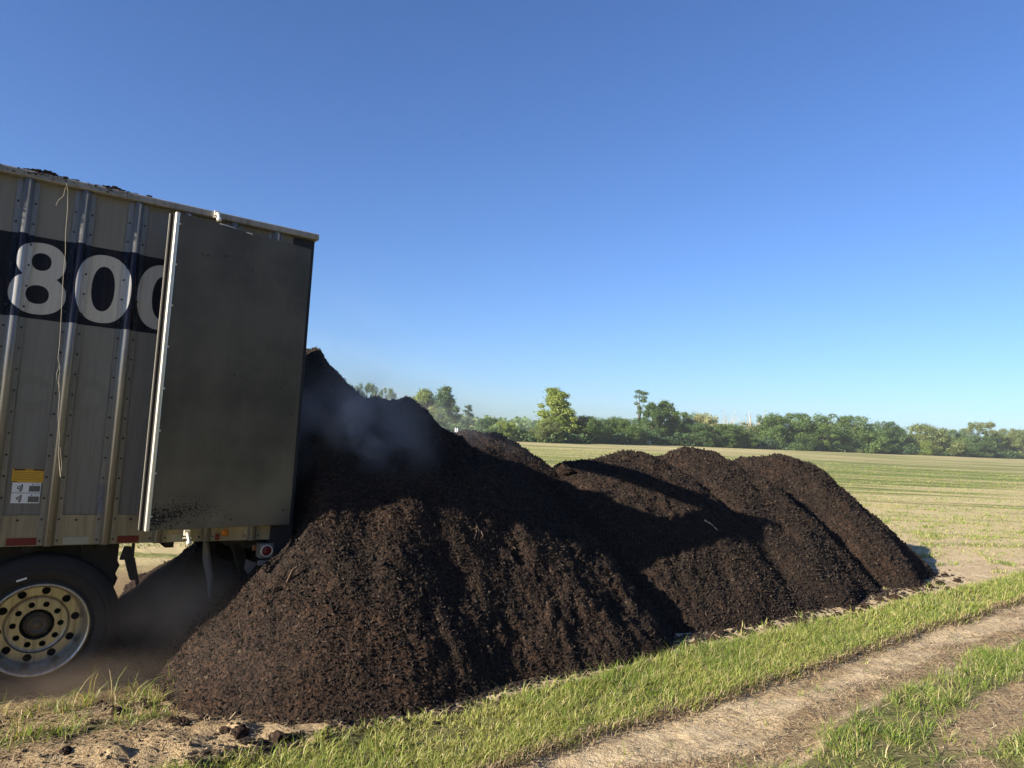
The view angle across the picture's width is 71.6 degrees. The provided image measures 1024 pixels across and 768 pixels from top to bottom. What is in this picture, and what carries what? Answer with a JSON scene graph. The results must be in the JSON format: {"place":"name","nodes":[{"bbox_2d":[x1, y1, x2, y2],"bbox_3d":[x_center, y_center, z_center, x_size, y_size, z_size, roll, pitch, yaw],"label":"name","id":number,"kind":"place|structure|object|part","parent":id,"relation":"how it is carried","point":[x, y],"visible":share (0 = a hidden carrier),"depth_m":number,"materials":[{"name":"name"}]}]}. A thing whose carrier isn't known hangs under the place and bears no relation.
{"place":"outdoors","nodes":[
{"label":"outdoors","id":0,"kind":"place"},
{"bbox_2d":[0,441,1023,767],"bbox_3d":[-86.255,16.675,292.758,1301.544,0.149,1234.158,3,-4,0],"label":"ground","id":1,"kind":"structure","parent":0,"point":[148,559],"depth_m":5.47,"materials":[{"name":"soil"}]},
{"bbox_2d":[59,745,71,754],"bbox_3d":[-2.559,2.110,4.079,0.064,0.056,0.064,3,-4,-4],"label":"compost clod","id":2,"kind":"object","parent":1,"relation":"on","point":[65,750],"visible":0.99,"depth_m":4.07,"materials":[{"name":"brown soil"}]},
{"bbox_2d":[110,706,124,714],"bbox_3d":[-2.613,2.167,4.699,0.089,0.057,0.074,4,-4,-17],"label":"compost clod","id":3,"kind":"object","parent":1,"relation":"on","point":[118,709],"visible":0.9,"depth_m":4.68,"materials":[{"name":"brown soil"}]},
{"bbox_2d":[145,702,155,708],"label":"compost clod","id":4,"kind":"object","parent":1,"relation":"on","point":[146,706],"visible":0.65,"depth_m":4.83,"materials":[{"name":"brown soil"}]},
{"bbox_2d":[0,164,318,701],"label":"trailer","id":5,"kind":"object","parent":1,"relation":"on","point":[181,337],"visible":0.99,"depth_m":5.18,"materials":[{"name":"paint"}]},
{"bbox_2d":[56,183,67,477],"bbox_3d":[-3.161,-0.388,4.965,0.175,2.071,0.038,4,-4,-14],"label":"frayed cord","id":6,"kind":"object","parent":5,"relation":"hanging from","point":[58,382],"visible":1,"depth_m":4.95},
{"bbox_2d":[5,167,171,205],"bbox_3d":[-3.919,-1.531,4.580,3.246,0.113,0.133,5,-4,-35],"label":"rail residue","id":7,"kind":"object","parent":5,"relation":"on","point":[64,177],"visible":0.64,"depth_m":5.02},
{"bbox_3d":[-2.172,-0.053,5.553,0.092,2.323,1.169,-2,-7,42],"label":"door","id":8,"kind":"part","parent":5,"relation":"part of","materials":[{"name":"metal"}]},
{"bbox_2d":[165,716,178,722],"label":"compost clod","id":9,"kind":"object","parent":1,"relation":"on","point":[172,719],"visible":0.84,"depth_m":4.60,"materials":[{"name":"brown soil"}]},
{"bbox_2d":[175,716,189,725],"bbox_3d":[-2.134,2.184,4.590,0.115,0.068,0.088,0,-5,37],"label":"compost clod","id":10,"kind":"object","parent":1,"relation":"on","point":[183,720],"visible":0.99,"depth_m":4.57,"materials":[{"name":"brown soil"}]},
{"bbox_2d":[198,713,208,720],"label":"compost clod","id":11,"kind":"object","parent":1,"relation":"on","point":[201,716],"visible":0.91,"depth_m":4.64,"materials":[{"name":"brown soil"}]},
{"bbox_2d":[216,726,229,734],"bbox_3d":[-1.829,2.209,4.515,0.112,0.060,0.077,5,-4,-30],"label":"compost clod","id":12,"kind":"object","parent":1,"relation":"on","point":[223,728],"visible":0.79,"depth_m":4.50,"materials":[{"name":"brown soil"}]},
{"bbox_2d":[230,723,249,739],"bbox_3d":[-1.724,2.200,4.487,0.112,0.085,0.132,1,-4,28],"label":"compost clod","id":13,"kind":"object","parent":1,"relation":"on","point":[238,732],"visible":0.92,"depth_m":4.46,"materials":[{"name":"brown soil"}]},
{"bbox_2d":[268,730,293,746],"bbox_3d":[-1.433,2.204,4.427,0.138,0.107,0.144,0,-5,36],"label":"compost clod","id":14,"kind":"object","parent":1,"relation":"on","point":[274,736],"visible":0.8,"depth_m":4.38,"materials":[{"name":"brown soil"}]},
{"bbox_2d":[355,382,378,397],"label":"tree","id":15,"kind":"object","parent":1,"relation":"on","point":[369,387],"visible":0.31,"depth_m":134.97,"materials":[{"name":"green plant"}]},
{"bbox_2d":[379,387,396,399],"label":"tree","id":16,"kind":"object","parent":1,"relation":"on","point":[391,394],"visible":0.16,"depth_m":126.54,"materials":[{"name":"green plant"}]},
{"bbox_2d":[109,346,675,726],"bbox_3d":[-1.613,1.075,7.550,5.964,2.869,4.921,0,-5,41],"label":"compost heap","id":17,"kind":"object","parent":1,"relation":"on","point":[402,591],"visible":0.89,"depth_m":5.91,"materials":[{"name":"brown soil"}]},
{"bbox_2d":[286,567,295,582],"bbox_3d":[-1.672,1.447,5.371,0.079,0.131,0.027,3,-4,-6],"label":"wood splinter","id":18,"kind":"object","parent":17,"relation":"on","point":[291,573],"visible":1,"depth_m":5.36,"materials":[{"name":"beige wood"}]},
{"bbox_2d":[468,519,482,540],"bbox_3d":[-0.340,1.350,6.471,0.149,0.218,0.171,0,-4,33],"label":"root tuft","id":19,"kind":"object","parent":17,"relation":"on","point":[476,530],"visible":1,"depth_m":6.47,"materials":[{"name":"brown plant"}]},
{"bbox_2d":[413,388,441,415],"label":"tree","id":20,"kind":"object","parent":1,"relation":"on","point":[424,398],"visible":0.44,"depth_m":130.89,"materials":[{"name":"green plant"}]},
{"bbox_2d":[431,384,462,426],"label":"tree","id":21,"kind":"object","parent":1,"relation":"on","point":[449,409],"visible":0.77,"depth_m":125.25,"materials":[{"name":"green plant"}]},
{"bbox_2d":[459,405,474,424],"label":"tree","id":22,"kind":"object","parent":1,"relation":"on","point":[468,411],"visible":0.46,"depth_m":134.62,"materials":[{"name":"green plant"}]},
{"bbox_2d":[0,566,964,767],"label":"compost crumbs","id":23,"kind":"object","parent":1,"relation":"on","point":[267,748],"visible":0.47,"depth_m":4.78,"materials":[{"name":"brown soil"}]},
{"bbox_2d":[477,417,502,428],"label":"tree","id":24,"kind":"object","parent":1,"relation":"on","point":[484,423],"visible":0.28,"depth_m":126.89,"materials":[{"name":"green plant"}]},
{"bbox_2d":[488,421,519,438],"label":"tree","id":25,"kind":"object","parent":1,"relation":"on","point":[507,428],"visible":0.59,"depth_m":119.69,"materials":[{"name":"green plant"}]},
{"bbox_2d":[452,428,558,505],"bbox_3d":[-1.174,1.660,10.358,3.914,2.073,3.785,3,-4,0],"label":"compost heap","id":26,"kind":"object","parent":1,"relation":"on","point":[536,474],"visible":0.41,"depth_m":9.24,"materials":[{"name":"brown soil"}]},
{"bbox_2d":[0,494,1023,767],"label":"straw","id":27,"kind":"object","parent":1,"relation":"on","point":[680,710],"visible":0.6,"depth_m":5.13,"materials":[{"name":"beige plant"}]},
{"bbox_2d":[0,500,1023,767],"bbox_3d":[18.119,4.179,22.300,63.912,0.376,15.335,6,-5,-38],"label":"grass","id":28,"kind":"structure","parent":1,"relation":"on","point":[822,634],"depth_m":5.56,"materials":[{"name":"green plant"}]},
{"bbox_2d":[513,428,532,441],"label":"tree","id":29,"kind":"object","parent":1,"relation":"on","point":[524,431],"visible":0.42,"depth_m":121.40,"materials":[{"name":"green plant"}]},
{"bbox_2d":[525,419,563,442],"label":"tree","id":30,"kind":"object","parent":1,"relation":"on","point":[546,427],"visible":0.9,"depth_m":122.16,"materials":[{"name":"green plant"}]},
{"bbox_2d":[534,386,580,433],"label":"tree","id":31,"kind":"object","parent":1,"relation":"on","point":[557,402],"visible":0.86,"depth_m":133.15,"materials":[{"name":"green plant"}]},
{"bbox_2d":[549,408,579,432],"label":"tree","id":32,"kind":"object","parent":1,"relation":"on","point":[572,415],"visible":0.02,"depth_m":139.54,"materials":[{"name":"green plant"}]},
{"bbox_2d":[119,446,1023,558],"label":"stubble","id":33,"kind":"object","parent":1,"relation":"on","point":[872,466],"visible":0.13,"depth_m":30.59,"materials":[{"name":"plant"}]},
{"bbox_2d":[572,415,606,443],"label":"tree","id":34,"kind":"object","parent":1,"relation":"on","point":[590,425],"visible":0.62,"depth_m":135.21,"materials":[{"name":"green plant"}]},
{"bbox_2d":[596,419,611,436],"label":"tree","id":35,"kind":"object","parent":1,"relation":"on","point":[606,429],"visible":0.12,"depth_m":148.90,"materials":[{"name":"green plant"}]},
{"bbox_2d":[598,416,626,442],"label":"tree","id":36,"kind":"object","parent":1,"relation":"on","point":[611,420],"visible":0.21,"depth_m":152.55,"materials":[{"name":"green plant"}]},
{"bbox_2d":[611,418,650,444],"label":"tree","id":37,"kind":"object","parent":1,"relation":"on","point":[632,428],"visible":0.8,"depth_m":149.72,"materials":[{"name":"green plant"}]},
{"bbox_2d":[633,389,649,428],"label":"tree","id":38,"kind":"object","parent":1,"relation":"on","point":[643,399],"visible":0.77,"depth_m":169.40,"materials":[{"name":"green plant"}]},
{"bbox_2d":[640,401,667,441],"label":"tree","id":39,"kind":"object","parent":1,"relation":"on","point":[653,412],"visible":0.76,"depth_m":165.79,"materials":[{"name":"green plant"}]},
{"bbox_2d":[650,399,681,435],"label":"tree","id":40,"kind":"object","parent":1,"relation":"on","point":[671,415],"visible":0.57,"depth_m":171.64,"materials":[{"name":"green plant"}]},
{"bbox_2d":[447,414,914,440],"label":"wood","id":41,"kind":"object","parent":1,"relation":"on","point":[523,423],"visible":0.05,"depth_m":406.06,"materials":[{"name":"green plant"}]},
{"bbox_2d":[667,410,698,432],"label":"tree","id":42,"kind":"object","parent":1,"relation":"on","point":[688,419],"visible":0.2,"depth_m":180.08,"materials":[{"name":"green plant"}]},
{"bbox_2d":[552,449,820,632],"bbox_3d":[1.339,1.854,10.017,2.987,1.887,5.370,5,-4,-35],"label":"compost heap","id":43,"kind":"object","parent":1,"relation":"on","point":[642,516],"visible":0.89,"depth_m":8.52,"materials":[{"name":"brown soil"}]},
{"bbox_2d":[557,463,572,474],"bbox_3d":[0.721,1.132,9.406,0.218,0.159,0.186,0,-4,31],"label":"compost clod","id":44,"kind":"object","parent":43,"relation":"on","point":[563,469],"visible":1,"depth_m":9.36,"materials":[{"name":"brown soil"}]},
{"bbox_2d":[691,639,701,645],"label":"compost clod","id":45,"kind":"object","parent":1,"relation":"on","point":[694,642],"visible":0.52,"depth_m":6.88,"materials":[{"name":"brown soil"}]},
{"bbox_2d":[683,422,721,446],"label":"tree","id":46,"kind":"object","parent":1,"relation":"on","point":[703,430],"visible":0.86,"depth_m":170.04,"materials":[{"name":"green plant"}]},
{"bbox_2d":[686,412,728,440],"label":"tree","id":47,"kind":"object","parent":1,"relation":"on","point":[701,418],"visible":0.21,"depth_m":177.69,"materials":[{"name":"green plant"}]},
{"bbox_2d":[706,634,716,641],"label":"compost clod","id":48,"kind":"object","parent":1,"relation":"on","point":[711,636],"visible":0.65,"depth_m":7.08,"materials":[{"name":"brown soil"}]},
{"bbox_2d":[714,628,725,635],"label":"compost clod","id":49,"kind":"object","parent":1,"relation":"on","point":[718,632],"visible":0.97,"depth_m":7.31,"materials":[{"name":"brown soil"}]},
{"bbox_2d":[433,417,1023,458],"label":"undergrowth","id":50,"kind":"object","parent":1,"relation":"on","point":[674,438],"visible":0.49,"depth_m":167.66,"materials":[{"name":"green plant"}]},
{"bbox_2d":[720,411,738,427],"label":"tree","id":51,"kind":"object","parent":1,"relation":"on","point":[727,421],"visible":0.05,"depth_m":188.02,"materials":[{"name":"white plant"}]},
{"bbox_2d":[712,423,747,447],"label":"tree","id":52,"kind":"object","parent":1,"relation":"on","point":[732,436],"visible":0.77,"depth_m":173.50,"materials":[{"name":"green plant"}]},
{"bbox_2d":[734,626,744,632],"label":"compost clod","id":53,"kind":"object","parent":1,"relation":"on","point":[737,628],"visible":0.82,"depth_m":7.46,"materials":[{"name":"brown soil"}]},
{"bbox_2d":[726,426,764,447],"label":"tree","id":54,"kind":"object","parent":1,"relation":"on","point":[749,439],"visible":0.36,"depth_m":177.03,"materials":[{"name":"green plant"}]},
{"bbox_2d":[736,410,771,433],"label":"tree","id":55,"kind":"object","parent":1,"relation":"on","point":[750,426],"visible":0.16,"depth_m":193.51,"materials":[{"name":"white plant"}]},
{"bbox_2d":[654,446,881,607],"bbox_3d":[3.053,1.968,11.215,2.803,1.969,5.366,5,-4,-33],"label":"compost heap","id":56,"kind":"object","parent":1,"relation":"on","point":[805,550],"visible":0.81,"depth_m":9.81,"materials":[{"name":"brown soil"}]},
{"bbox_2d":[748,412,792,446],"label":"tree","id":57,"kind":"object","parent":1,"relation":"on","point":[777,432],"visible":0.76,"depth_m":188.07,"materials":[{"name":"green plant"}]},
{"bbox_2d":[766,623,774,628],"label":"compost clod","id":58,"kind":"object","parent":1,"relation":"on","point":[768,625],"visible":0.69,"depth_m":7.65,"materials":[{"name":"brown soil"}]},
{"bbox_2d":[793,618,807,625],"bbox_3d":[3.184,2.634,7.827,0.162,0.089,0.143,0,-5,37],"label":"compost clod","id":59,"kind":"object","parent":1,"relation":"on","point":[805,622],"visible":0.6,"depth_m":7.81,"materials":[{"name":"brown soil"}]},
{"bbox_2d":[786,433,818,450],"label":"tree","id":60,"kind":"object","parent":1,"relation":"on","point":[809,448],"visible":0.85,"depth_m":187.06,"materials":[{"name":"green plant"}]},
{"bbox_2d":[771,411,840,449],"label":"tree","id":61,"kind":"object","parent":1,"relation":"on","point":[809,426],"visible":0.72,"depth_m":191.54,"materials":[{"name":"green plant"}]},
{"bbox_2d":[730,453,935,588],"bbox_3d":[5.087,2.193,12.669,3.636,1.897,4.987,5,-4,-33],"label":"compost heap","id":62,"kind":"object","parent":1,"relation":"on","point":[878,550],"visible":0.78,"depth_m":11.07,"materials":[{"name":"brown soil"}]},
{"bbox_2d":[836,436,863,452],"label":"tree","id":63,"kind":"object","parent":1,"relation":"on","point":[845,442],"visible":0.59,"depth_m":196.41,"materials":[{"name":"green plant"}]},
{"bbox_2d":[845,606,855,611],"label":"compost clod","id":64,"kind":"object","parent":1,"relation":"on","point":[848,608],"visible":0.88,"depth_m":8.59,"materials":[{"name":"brown soil"}]},
{"bbox_2d":[817,413,888,452],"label":"tree","id":65,"kind":"object","parent":1,"relation":"on","point":[856,429],"visible":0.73,"depth_m":202.50,"materials":[{"name":"green plant"}]},
{"bbox_2d":[860,602,869,608],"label":"compost clod","id":66,"kind":"object","parent":1,"relation":"on","point":[864,605],"visible":0.97,"depth_m":8.78,"materials":[{"name":"brown soil"}]},
{"bbox_2d":[854,434,894,452],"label":"tree","id":67,"kind":"object","parent":1,"relation":"on","point":[890,447],"visible":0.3,"depth_m":201.85,"materials":[{"name":"green plant"}]},
{"bbox_2d":[874,597,885,601],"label":"compost clod","id":68,"kind":"object","parent":1,"relation":"on","point":[880,599],"visible":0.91,"depth_m":9.18,"materials":[{"name":"brown soil"}]},
{"bbox_2d":[870,419,908,450],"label":"tree","id":69,"kind":"object","parent":1,"relation":"on","point":[889,429],"visible":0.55,"depth_m":217.82,"materials":[{"name":"green plant"}]},
{"bbox_2d":[888,594,901,600],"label":"compost clod","id":70,"kind":"object","parent":1,"relation":"on","point":[893,597],"visible":0.81,"depth_m":9.32,"materials":[{"name":"brown soil"}]},
{"bbox_2d":[893,428,918,447],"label":"tree","id":71,"kind":"object","parent":1,"relation":"on","point":[908,440],"visible":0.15,"depth_m":225.78,"materials":[{"name":"green plant"}]},
{"bbox_2d":[909,440,935,455],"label":"tree","id":72,"kind":"object","parent":1,"relation":"on","point":[924,445],"visible":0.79,"depth_m":220.37,"materials":[{"name":"green plant"}]},
{"bbox_2d":[903,423,970,454],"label":"tree","id":73,"kind":"object","parent":1,"relation":"on","point":[941,438],"visible":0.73,"depth_m":228.72,"materials":[{"name":"green plant"}]},
{"bbox_2d":[936,429,968,444],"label":"tree","id":74,"kind":"object","parent":1,"relation":"on","point":[956,434],"visible":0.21,"depth_m":244.74,"materials":[{"name":"green plant"}]},
{"bbox_2d":[952,578,960,582],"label":"compost clod","id":75,"kind":"object","parent":1,"relation":"on","point":[958,580],"visible":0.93,"depth_m":10.85,"materials":[{"name":"brown soil"}]},
{"bbox_2d":[949,435,995,457],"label":"tree","id":76,"kind":"object","parent":1,"relation":"on","point":[979,446],"visible":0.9,"depth_m":233.52,"materials":[{"name":"green plant"}]},
{"bbox_2d":[957,421,999,453],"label":"tree","id":77,"kind":"object","parent":1,"relation":"on","point":[980,426],"visible":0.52,"depth_m":241.95,"materials":[{"name":"green plant"}]},
{"bbox_2d":[983,433,1016,452],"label":"tree","id":78,"kind":"object","parent":1,"relation":"on","point":[1000,442],"visible":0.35,"depth_m":252.41,"materials":[{"name":"green plant"}]},
{"bbox_2d":[993,428,1023,457],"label":"tree","id":79,"kind":"object","parent":1,"relation":"on","point":[1019,442],"visible":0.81,"depth_m":250.84,"materials":[{"name":"green plant"}]},
{"bbox_2d":[1006,428,1023,452],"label":"tree","id":80,"kind":"object","parent":1,"relation":"on","point":[1014,437],"visible":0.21,"depth_m":264.94,"materials":[{"name":"green plant"}]},
{"bbox_2d":[0,0,1023,449],"label":"sky","id":81,"kind":"structure","parent":0,"point":[713,207],"materials":[{"name":"blue"}]},
{"bbox_2d":[522,602,1023,767],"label":"dirt track","id":82,"kind":"structure","parent":0,"point":[655,742],"depth_m":5.33,"materials":[{"name":"soil"}]}
]}

